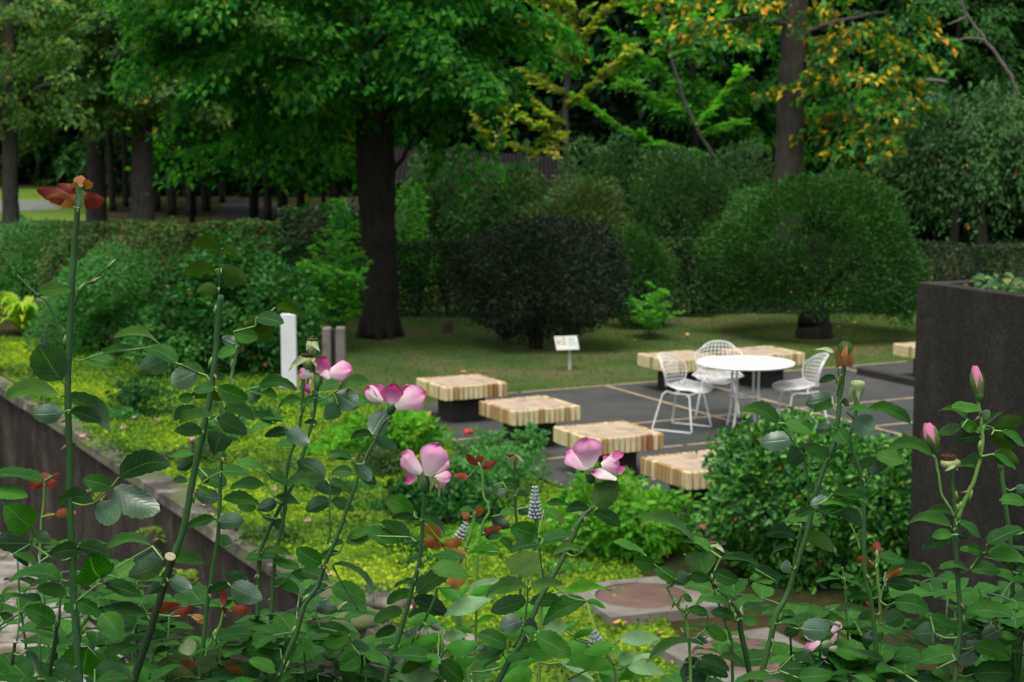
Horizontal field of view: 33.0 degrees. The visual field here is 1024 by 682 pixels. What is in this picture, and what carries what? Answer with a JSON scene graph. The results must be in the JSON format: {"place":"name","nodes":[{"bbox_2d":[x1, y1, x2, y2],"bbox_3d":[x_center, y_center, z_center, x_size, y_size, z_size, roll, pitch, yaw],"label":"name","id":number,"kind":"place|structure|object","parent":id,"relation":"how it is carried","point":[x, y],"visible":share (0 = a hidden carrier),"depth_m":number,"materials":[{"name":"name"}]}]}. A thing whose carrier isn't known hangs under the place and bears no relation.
{"place":"outdoors","nodes":[
{"label":"outdoors","id":0,"kind":"place"},
{"bbox_2d":[0,189,117,220],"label":"lawn","id":1,"kind":"structure","parent":0,"point":[62,214],"depth_m":59.67,"materials":[{"name":"green plant"}]},
{"bbox_2d":[0,533,126,681],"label":"path","id":2,"kind":"structure","parent":0,"point":[8,569],"depth_m":18.41,"materials":[{"name":"stone"}]},
{"bbox_2d":[0,375,486,681],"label":"retaining wall","id":3,"kind":"structure","parent":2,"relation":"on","point":[27,440],"depth_m":16.70,"materials":[{"name":"concrete"}]},
{"bbox_2d":[212,197,281,217],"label":"road","id":4,"kind":"structure","parent":0,"point":[234,207],"depth_m":60.84,"materials":[{"name":"grey asphalt"}]},
{"bbox_2d":[0,335,720,681],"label":"ground cover","id":5,"kind":"object","parent":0,"point":[132,423],"visible":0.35,"depth_m":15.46,"materials":[{"name":"green plant"}]},
{"bbox_2d":[19,235,161,357],"bbox_3d":[-5.801,-0.605,24.104,1.748,1.793,1.904,6,10,38],"label":"pale shrub","id":6,"kind":"object","parent":5,"relation":"on","point":[99,310],"visible":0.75,"depth_m":23.82,"materials":[{"name":"green plant"}]},
{"bbox_2d":[104,375,179,417],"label":"plant","id":7,"kind":"object","parent":5,"relation":"on","point":[134,398],"visible":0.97,"depth_m":19.36,"materials":[{"name":"green plant"}]},
{"bbox_2d":[121,302,204,378],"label":"pale shrub","id":8,"kind":"object","parent":5,"relation":"on","point":[163,336],"visible":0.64,"depth_m":22.01,"materials":[{"name":"green plant"}]},
{"bbox_2d":[133,226,318,377],"bbox_3d":[-3.764,-0.526,22.747,2.492,1.996,1.999,0,8,0],"label":"rose shrub","id":9,"kind":"object","parent":5,"relation":"on","point":[181,288],"visible":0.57,"depth_m":22.36,"materials":[{"name":"green plant"}]},
{"bbox_2d":[236,277,326,375],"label":"rose shrub","id":10,"kind":"object","parent":5,"relation":"on","point":[273,360],"visible":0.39,"depth_m":22.30,"materials":[{"name":"green plant"}]},
{"bbox_2d":[278,313,300,389],"bbox_3d":[-2.726,0.134,21.120,0.260,0.940,0.160,0,8,0],"label":"white post","id":11,"kind":"object","parent":5,"relation":"on","point":[288,343],"visible":0.75,"depth_m":21.08,"materials":[{"name":"paint"}]},
{"bbox_2d":[350,443,402,473],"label":"plant","id":12,"kind":"object","parent":5,"relation":"on","point":[386,461],"visible":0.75,"depth_m":16.19,"materials":[{"name":"green plant"}]},
{"bbox_2d":[348,403,458,455],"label":"leafy plant","id":13,"kind":"object","parent":5,"relation":"on","point":[413,431],"visible":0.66,"depth_m":17.06,"materials":[{"name":"green plant"}]},
{"bbox_2d":[383,460,513,524],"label":"rose bush","id":14,"kind":"object","parent":5,"relation":"on","point":[456,495],"visible":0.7,"depth_m":14.22,"materials":[{"name":"green plant"}]},
{"bbox_2d":[432,426,518,459],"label":"rose bush","id":15,"kind":"object","parent":5,"relation":"on","point":[488,439],"visible":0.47,"depth_m":16.54,"materials":[{"name":"green plant"}]},
{"bbox_2d":[448,439,554,484],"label":"leafy plant","id":16,"kind":"object","parent":5,"relation":"on","point":[502,468],"visible":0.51,"depth_m":15.82,"materials":[{"name":"green plant"}]},
{"bbox_2d":[530,460,704,563],"bbox_3d":[0.808,1.314,13.278,1.222,0.824,1.136,-7,10,-41],"label":"leafy plant","id":17,"kind":"object","parent":5,"relation":"on","point":[594,536],"visible":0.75,"depth_m":13.07,"materials":[{"name":"green plant"}]},
{"bbox_2d":[563,576,722,626],"bbox_3d":[0.896,1.786,11.910,0.840,0.070,0.840,-3,8,-20],"label":"stepping stone","id":18,"kind":"object","parent":5,"relation":"on","point":[637,596],"visible":0.69,"depth_m":11.76,"materials":[{"name":"stone"}]},
{"bbox_2d":[0,128,1023,681],"bbox_3d":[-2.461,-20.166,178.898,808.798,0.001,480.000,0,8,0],"label":"ground","id":19,"kind":"structure","parent":0,"point":[820,596],"depth_m":26.50,"materials":[{"name":"soil"}]},
{"bbox_2d":[0,291,47,333],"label":"broadleaf plant","id":20,"kind":"object","parent":19,"relation":"on","point":[18,312],"visible":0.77,"depth_m":26.28,"materials":[{"name":"green plant"}]},
{"bbox_2d":[0,213,80,307],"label":"pale shrub","id":21,"kind":"object","parent":19,"relation":"on","point":[25,269],"visible":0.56,"depth_m":29.73,"materials":[{"name":"green plant"}]},
{"bbox_2d":[0,0,163,246],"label":"olive tree","id":22,"kind":"object","parent":19,"relation":"on","point":[12,101],"visible":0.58,"depth_m":42.77,"materials":[{"name":"green plant"}]},
{"bbox_2d":[33,222,131,297],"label":"olive shrub","id":23,"kind":"object","parent":19,"relation":"on","point":[54,260],"visible":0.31,"depth_m":28.84,"materials":[{"name":"green plant"}]},
{"bbox_2d":[0,0,196,238],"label":"olive tree","id":24,"kind":"object","parent":19,"relation":"on","point":[95,173],"visible":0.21,"depth_m":45.20,"materials":[{"name":"green plant"}]},
{"bbox_2d":[91,216,185,296],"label":"olive shrub","id":25,"kind":"object","parent":19,"relation":"on","point":[120,236],"visible":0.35,"depth_m":30.95,"materials":[{"name":"green plant"}]},
{"bbox_2d":[17,216,280,273],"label":"hedge","id":26,"kind":"object","parent":19,"relation":"on","point":[189,227],"visible":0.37,"depth_m":36.04,"materials":[{"name":"green plant"}]},
{"bbox_2d":[13,0,310,243],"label":"olive tree","id":27,"kind":"object","parent":19,"relation":"on","point":[142,204],"visible":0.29,"depth_m":42.77,"materials":[{"name":"green plant"}]},
{"bbox_2d":[122,126,259,222],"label":"young tree","id":28,"kind":"object","parent":19,"relation":"on","point":[162,153],"visible":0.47,"depth_m":49.66,"materials":[{"name":"green plant"}]},
{"bbox_2d":[113,0,360,232],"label":"green tree","id":29,"kind":"object","parent":19,"relation":"on","point":[254,203],"visible":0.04,"depth_m":47.04,"materials":[{"name":"green plant"}]},
{"bbox_2d":[58,119,498,197],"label":"woodland","id":30,"kind":"object","parent":19,"relation":"on","point":[180,186],"visible":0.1,"depth_m":70.63,"materials":[{"name":"green plant"}]},
{"bbox_2d":[260,129,355,233],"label":"young tree","id":31,"kind":"object","parent":19,"relation":"on","point":[295,183],"visible":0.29,"depth_m":47.79,"materials":[{"name":"green plant"}]},
{"bbox_2d":[0,0,625,186],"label":"woodland","id":32,"kind":"object","parent":19,"relation":"on","point":[48,160],"visible":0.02,"depth_m":81.93,"materials":[{"name":"green plant"}]},
{"bbox_2d":[277,202,357,278],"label":"hedge","id":33,"kind":"object","parent":19,"relation":"on","point":[286,212],"visible":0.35,"depth_m":35.02,"materials":[{"name":"green plant"}]},
{"bbox_2d":[207,0,473,235],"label":"green tree","id":34,"kind":"object","parent":19,"relation":"on","point":[334,190],"visible":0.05,"depth_m":45.40,"materials":[{"name":"green plant"}]},
{"bbox_2d":[395,138,496,286],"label":"garden shrub","id":35,"kind":"object","parent":19,"relation":"on","point":[458,220],"visible":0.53,"depth_m":33.62,"materials":[{"name":"green plant"}]},
{"bbox_2d":[394,146,576,253],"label":"shed","id":36,"kind":"structure","parent":19,"relation":"on","point":[547,166],"depth_m":41.89,"materials":[{"name":"grey"}]},
{"bbox_2d":[468,104,544,196],"bbox_3d":[-0.133,-3.453,38.380,1.571,3.648,1.557,-4,9,-29],"label":"yellow sapling","id":37,"kind":"object","parent":19,"relation":"on","point":[531,151],"visible":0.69,"depth_m":38.24,"materials":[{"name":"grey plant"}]},
{"bbox_2d":[457,156,563,279],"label":"garden shrub","id":38,"kind":"object","parent":19,"relation":"on","point":[516,184],"visible":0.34,"depth_m":34.04,"materials":[{"name":"green plant"}]},
{"bbox_2d":[493,0,642,193],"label":"yellow sapling","id":39,"kind":"object","parent":19,"relation":"on","point":[549,135],"visible":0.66,"depth_m":37.27,"materials":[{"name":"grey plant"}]},
{"bbox_2d":[513,170,632,296],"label":"garden shrub","id":40,"kind":"object","parent":19,"relation":"on","point":[572,201],"visible":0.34,"depth_m":31.70,"materials":[{"name":"green plant"}]},
{"bbox_2d":[551,131,665,275],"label":"garden shrub","id":41,"kind":"object","parent":19,"relation":"on","point":[608,159],"visible":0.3,"depth_m":34.75,"materials":[{"name":"green plant"}]},
{"bbox_2d":[569,0,752,174],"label":"lime sapling","id":42,"kind":"object","parent":19,"relation":"on","point":[656,99],"visible":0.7,"depth_m":38.56,"materials":[{"name":"green plant"}]},
{"bbox_2d":[319,0,1023,244],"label":"woodland","id":43,"kind":"object","parent":19,"relation":"on","point":[634,116],"visible":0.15,"depth_m":45.50,"materials":[{"name":"green plant"}]},
{"bbox_2d":[618,141,743,288],"bbox_3d":[3.320,-2.455,33.940,2.752,2.983,2.890,0,8,0],"label":"garden shrub","id":44,"kind":"object","parent":19,"relation":"on","point":[648,207],"visible":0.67,"depth_m":33.51,"materials":[{"name":"green plant"}]},
{"bbox_2d":[598,0,781,236],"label":"background tree","id":45,"kind":"object","parent":19,"relation":"on","point":[692,85],"visible":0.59,"depth_m":41.66,"materials":[{"name":"green plant"}]},
{"bbox_2d":[688,135,773,279],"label":"garden shrub","id":46,"kind":"object","parent":19,"relation":"on","point":[731,165],"visible":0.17,"depth_m":35.38,"materials":[{"name":"green plant"}]},
{"bbox_2d":[651,627,827,681],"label":"stepping stone","id":47,"kind":"object","parent":19,"relation":"on","point":[679,652],"visible":0.3,"depth_m":10.70,"materials":[{"name":"grey stone"}]},
{"bbox_2d":[656,56,829,186],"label":"background tree","id":48,"kind":"object","parent":19,"relation":"on","point":[740,132],"visible":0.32,"depth_m":43.55,"materials":[{"name":"green plant"}]},
{"bbox_2d":[682,404,911,593],"bbox_3d":[2.109,1.120,12.582,1.714,1.332,1.456,-4,9,-30],"label":"azalea bush","id":49,"kind":"object","parent":19,"relation":"on","point":[738,479],"visible":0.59,"depth_m":12.31,"materials":[{"name":"green plant"}]},
{"bbox_2d":[843,448,911,609],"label":"azalea bush","id":50,"kind":"object","parent":19,"relation":"on","point":[876,495],"visible":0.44,"depth_m":11.83,"materials":[{"name":"green plant"}]},
{"bbox_2d":[808,23,956,232],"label":"background tree","id":51,"kind":"object","parent":19,"relation":"on","point":[867,94],"visible":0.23,"depth_m":42.52,"materials":[{"name":"green plant"}]},
{"bbox_2d":[857,72,1023,274],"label":"weeping shrub","id":52,"kind":"object","parent":19,"relation":"on","point":[961,153],"visible":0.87,"depth_m":31.77,"materials":[{"name":"green plant"}]},
{"bbox_2d":[873,0,1023,241],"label":"background tree","id":53,"kind":"object","parent":19,"relation":"on","point":[992,29],"visible":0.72,"depth_m":41.86,"materials":[{"name":"green plant"}]},
{"bbox_2d":[907,277,1023,643],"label":"concrete planter","id":54,"kind":"object","parent":19,"relation":"on","point":[961,329],"visible":0.67,"depth_m":10.73,"materials":[{"name":"concrete"}]},
{"bbox_2d":[205,296,915,410],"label":"lawn","id":55,"kind":"structure","parent":0,"point":[580,368],"depth_m":25.00,"materials":[{"name":"green plant"}]},
{"bbox_2d":[293,228,373,328],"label":"bright rose shrub","id":56,"kind":"object","parent":55,"relation":"on","point":[340,305],"visible":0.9,"depth_m":24.25,"materials":[{"name":"green plant"}]},
{"bbox_2d":[322,326,345,381],"bbox_3d":[-2.235,0.173,21.741,0.281,0.700,0.170,0,8,0],"label":"concrete post","id":57,"kind":"object","parent":55,"relation":"on","point":[334,346],"visible":0.6,"depth_m":21.65,"materials":[{"name":"grey concrete"}]},
{"bbox_2d":[81,0,599,339],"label":"maple tree","id":58,"kind":"object","parent":55,"relation":"on","point":[414,65],"visible":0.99,"depth_m":24.53,"materials":[{"name":"green plant"}]},
{"bbox_2d":[395,177,439,306],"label":"bright shrub","id":59,"kind":"object","parent":55,"relation":"on","point":[414,228],"visible":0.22,"depth_m":30.13,"materials":[{"name":"green plant"}]},
{"bbox_2d":[275,233,716,317],"bbox_3d":[-0.278,-1.089,29.010,7.430,1.449,1.064,0,8,0],"label":"hedge","id":60,"kind":"object","parent":55,"relation":"on","point":[410,247],"visible":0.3,"depth_m":28.67,"materials":[{"name":"green plant"}]},
{"bbox_2d":[446,206,632,348],"bbox_3d":[0.465,-0.898,24.764,2.522,2.102,2.173,-3,8,-25],"label":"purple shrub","id":61,"kind":"object","parent":55,"relation":"on","point":[527,232],"visible":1,"depth_m":24.39,"materials":[{"name":"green plant"}]},
{"bbox_2d":[600,223,678,328],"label":"clipped bush","id":62,"kind":"object","parent":55,"relation":"on","point":[631,233],"visible":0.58,"depth_m":27.12,"materials":[{"name":"green plant"}]},
{"bbox_2d":[623,281,684,338],"bbox_3d":[2.043,-0.469,25.972,0.912,0.920,0.977,-2,8,-18],"label":"bright sapling","id":63,"kind":"object","parent":55,"relation":"on","point":[653,301],"visible":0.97,"depth_m":25.85,"materials":[{"name":"green plant"}]},
{"bbox_2d":[634,0,965,308],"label":"autumn tree","id":64,"kind":"object","parent":55,"relation":"on","point":[796,74],"visible":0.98,"depth_m":29.05,"materials":[{"name":"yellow plant"}]},
{"bbox_2d":[688,164,933,339],"bbox_3d":[4.556,-1.300,26.099,3.804,2.804,3.272,0,8,0],"label":"clipped bush","id":65,"kind":"object","parent":55,"relation":"on","point":[815,283],"visible":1,"depth_m":25.25,"materials":[{"name":"green plant"}]},
{"bbox_2d":[705,238,1023,313],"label":"hedge","id":66,"kind":"object","parent":55,"relation":"on","point":[990,249],"visible":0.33,"depth_m":29.10,"materials":[{"name":"green plant"}]},
{"bbox_2d":[422,361,913,552],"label":"patio","id":67,"kind":"structure","parent":0,"point":[598,404],"depth_m":19.80,"materials":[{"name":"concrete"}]},
{"bbox_2d":[416,374,506,421],"bbox_3d":[-0.560,0.645,19.158,0.771,0.422,0.771,-4,8,-26],"label":"block bench","id":68,"kind":"object","parent":67,"relation":"on","point":[459,397],"visible":0.97,"depth_m":18.95,"materials":[{"name":"beige wood"}]},
{"bbox_2d":[479,395,579,447],"bbox_3d":[0.176,0.843,17.662,0.771,0.422,0.771,-4,8,-27],"label":"block bench","id":69,"kind":"object","parent":67,"relation":"on","point":[546,413],"visible":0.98,"depth_m":17.45,"materials":[{"name":"beige wood"}]},
{"bbox_2d":[553,421,663,476],"bbox_3d":[0.897,1.039,16.168,0.771,0.422,0.771,-4,8,-25],"label":"block bench","id":70,"kind":"object","parent":67,"relation":"on","point":[628,440],"visible":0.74,"depth_m":15.98,"materials":[{"name":"beige wood"}]},
{"bbox_2d":[637,350,717,391],"bbox_3d":[2.058,0.383,21.151,0.771,0.422,0.771,-4,8,-27],"label":"block bench","id":71,"kind":"object","parent":67,"relation":"on","point":[649,360],"visible":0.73,"depth_m":21.00,"materials":[{"name":"beige wood"}]},
{"bbox_2d":[652,352,713,433],"bbox_3d":[1.829,0.542,18.473,0.572,0.805,0.570,5,9,32],"label":"wire chair","id":72,"kind":"object","parent":67,"relation":"on","point":[695,389],"visible":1,"depth_m":18.53,"materials":[{"name":"white metal"}]},
{"bbox_2d":[459,361,913,546],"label":"paving strips","id":73,"kind":"object","parent":67,"relation":"on","point":[726,414],"visible":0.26,"depth_m":19.85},
{"bbox_2d":[640,450,733,514],"bbox_3d":[1.619,1.227,14.744,0.771,0.422,0.771,-4,8,-27],"label":"block bench","id":74,"kind":"object","parent":67,"relation":"on","point":[676,471],"visible":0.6,"depth_m":14.55,"materials":[{"name":"beige wood"}]},
{"bbox_2d":[692,340,743,418],"bbox_3d":[2.304,0.430,19.324,0.571,0.805,0.572,1,8,8],"label":"wire chair","id":75,"kind":"object","parent":67,"relation":"on","point":[719,377],"visible":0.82,"depth_m":19.37,"materials":[{"name":"white metal"}]},
{"bbox_2d":[696,355,794,426],"bbox_3d":[2.498,0.579,18.528,1.052,0.723,1.052,-2,8,-17],"label":"round table","id":76,"kind":"object","parent":67,"relation":"on","point":[737,363],"visible":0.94,"depth_m":18.41,"materials":[{"name":"white metal"}]},
{"bbox_2d":[719,346,804,386],"bbox_3d":[3.109,0.331,21.549,0.771,0.422,0.771,-4,8,-26],"label":"block bench","id":77,"kind":"object","parent":67,"relation":"on","point":[768,378],"visible":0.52,"depth_m":21.40,"materials":[{"name":"beige wood"}]},
{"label":"terrace","id":78,"kind":"structure","parent":0,"visible":0},
{"bbox_2d":[0,175,169,681],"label":"rose cane plant","id":79,"kind":"object","parent":78,"relation":"on","point":[77,660],"visible":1,"depth_m":1.88,"materials":[{"name":"green plant"}]},
{"bbox_2d":[0,538,181,681],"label":"rose bush","id":80,"kind":"object","parent":78,"relation":"on","point":[93,639],"visible":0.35,"depth_m":2.25,"materials":[{"name":"green plant"}]},
{"bbox_2d":[0,591,181,681],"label":"rose cane plant","id":81,"kind":"object","parent":78,"relation":"on","point":[41,617],"visible":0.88,"depth_m":2.01,"materials":[{"name":"green plant"}]},
{"bbox_2d":[34,573,235,681],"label":"rose bush","id":82,"kind":"object","parent":78,"relation":"on","point":[196,595],"visible":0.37,"depth_m":2.42,"materials":[{"name":"green plant"}]},
{"bbox_2d":[0,234,304,681],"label":"rose cane plant","id":83,"kind":"object","parent":78,"relation":"on","point":[184,377],"visible":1,"depth_m":1.98,"materials":[{"name":"green plant"}]},
{"bbox_2d":[148,449,274,681],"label":"rose cane plant","id":84,"kind":"object","parent":78,"relation":"on","point":[242,591],"visible":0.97,"depth_m":2.17,"materials":[{"name":"green plant"}]},
{"bbox_2d":[180,566,395,681],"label":"rose bush","id":85,"kind":"object","parent":78,"relation":"on","point":[278,630],"visible":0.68,"depth_m":2.38,"materials":[{"name":"green plant"}]},
{"bbox_2d":[227,338,370,681],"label":"rose cane plant","id":86,"kind":"object","parent":78,"relation":"on","point":[335,376],"visible":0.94,"depth_m":2.30,"materials":[{"name":"green plant"}]},
{"bbox_2d":[212,383,426,681],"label":"rose cane plant","id":87,"kind":"object","parent":78,"relation":"on","point":[394,396],"visible":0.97,"depth_m":2.17,"materials":[{"name":"green plant"}]},
{"bbox_2d":[287,442,467,681],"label":"rose cane plant","id":88,"kind":"object","parent":78,"relation":"on","point":[434,459],"visible":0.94,"depth_m":2.27,"materials":[{"name":"green plant"}]},
{"bbox_2d":[316,625,438,681],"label":"rose bush","id":89,"kind":"object","parent":78,"relation":"on","point":[386,644],"visible":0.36,"depth_m":2.40,"materials":[{"name":"green plant"}]},
{"bbox_2d":[388,596,494,681],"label":"salvia","id":90,"kind":"object","parent":78,"relation":"on","point":[460,606],"visible":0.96,"depth_m":2.29,"materials":[{"name":"plant"}]},
{"bbox_2d":[424,454,501,681],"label":"rose cane plant","id":91,"kind":"object","parent":78,"relation":"on","point":[491,533],"visible":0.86,"depth_m":2.54,"materials":[{"name":"green plant"}]},
{"bbox_2d":[429,522,536,681],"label":"salvia","id":92,"kind":"object","parent":78,"relation":"on","point":[481,587],"visible":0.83,"depth_m":2.50,"materials":[{"name":"plant"}]},
{"bbox_2d":[491,453,568,650],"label":"rose cane plant","id":93,"kind":"object","parent":78,"relation":"on","point":[511,483],"visible":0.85,"depth_m":2.60,"materials":[{"name":"green plant"}]},
{"bbox_2d":[476,437,624,681],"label":"rose cane plant","id":94,"kind":"object","parent":78,"relation":"on","point":[583,454],"visible":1,"depth_m":2.07,"materials":[{"name":"green plant"}]},
{"bbox_2d":[502,486,611,681],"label":"salvia","id":95,"kind":"object","parent":78,"relation":"on","point":[520,673],"visible":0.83,"depth_m":2.42,"materials":[{"name":"plant"}]},
{"bbox_2d":[564,598,664,681],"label":"salvia","id":96,"kind":"object","parent":78,"relation":"on","point":[582,656],"visible":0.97,"depth_m":2.15,"materials":[{"name":"plant"}]},
{"bbox_2d":[612,509,904,681],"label":"rose cane plant","id":97,"kind":"object","parent":78,"relation":"on","point":[700,561],"visible":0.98,"depth_m":2.04,"materials":[{"name":"green plant"}]},
{"bbox_2d":[669,341,909,681],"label":"rose cane plant","id":98,"kind":"object","parent":78,"relation":"on","point":[815,631],"visible":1,"depth_m":2.06,"materials":[{"name":"green plant"}]},
{"bbox_2d":[683,578,954,681],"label":"rose bush","id":99,"kind":"object","parent":78,"relation":"on","point":[800,614],"visible":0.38,"depth_m":2.26,"materials":[{"name":"green plant"}]},
{"bbox_2d":[783,541,929,681],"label":"rose cane plant","id":100,"kind":"object","parent":78,"relation":"on","point":[912,603],"visible":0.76,"depth_m":2.19,"materials":[{"name":"green plant"}]},
{"bbox_2d":[848,380,910,681],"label":"rose cane plant","id":101,"kind":"object","parent":78,"relation":"on","point":[880,461],"visible":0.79,"depth_m":2.10,"materials":[{"name":"green plant"}]},
{"bbox_2d":[807,562,1023,681],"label":"rose bush","id":102,"kind":"object","parent":78,"relation":"on","point":[934,586],"visible":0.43,"depth_m":2.33,"materials":[{"name":"green plant"}]},
{"bbox_2d":[833,365,1023,681],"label":"rose cane plant","id":103,"kind":"object","parent":78,"relation":"on","point":[995,641],"visible":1,"depth_m":2.02,"materials":[{"name":"green plant"}]},
{"bbox_2d":[919,542,1023,681],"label":"rose bush","id":104,"kind":"object","parent":78,"relation":"on","point":[1006,613],"visible":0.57,"depth_m":2.17,"materials":[{"name":"green plant"}]},
{"bbox_2d":[991,464,1023,681],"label":"rose cane plant","id":105,"kind":"object","parent":78,"relation":"on","point":[1015,499],"visible":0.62,"depth_m":2.21,"materials":[{"name":"green plant"}]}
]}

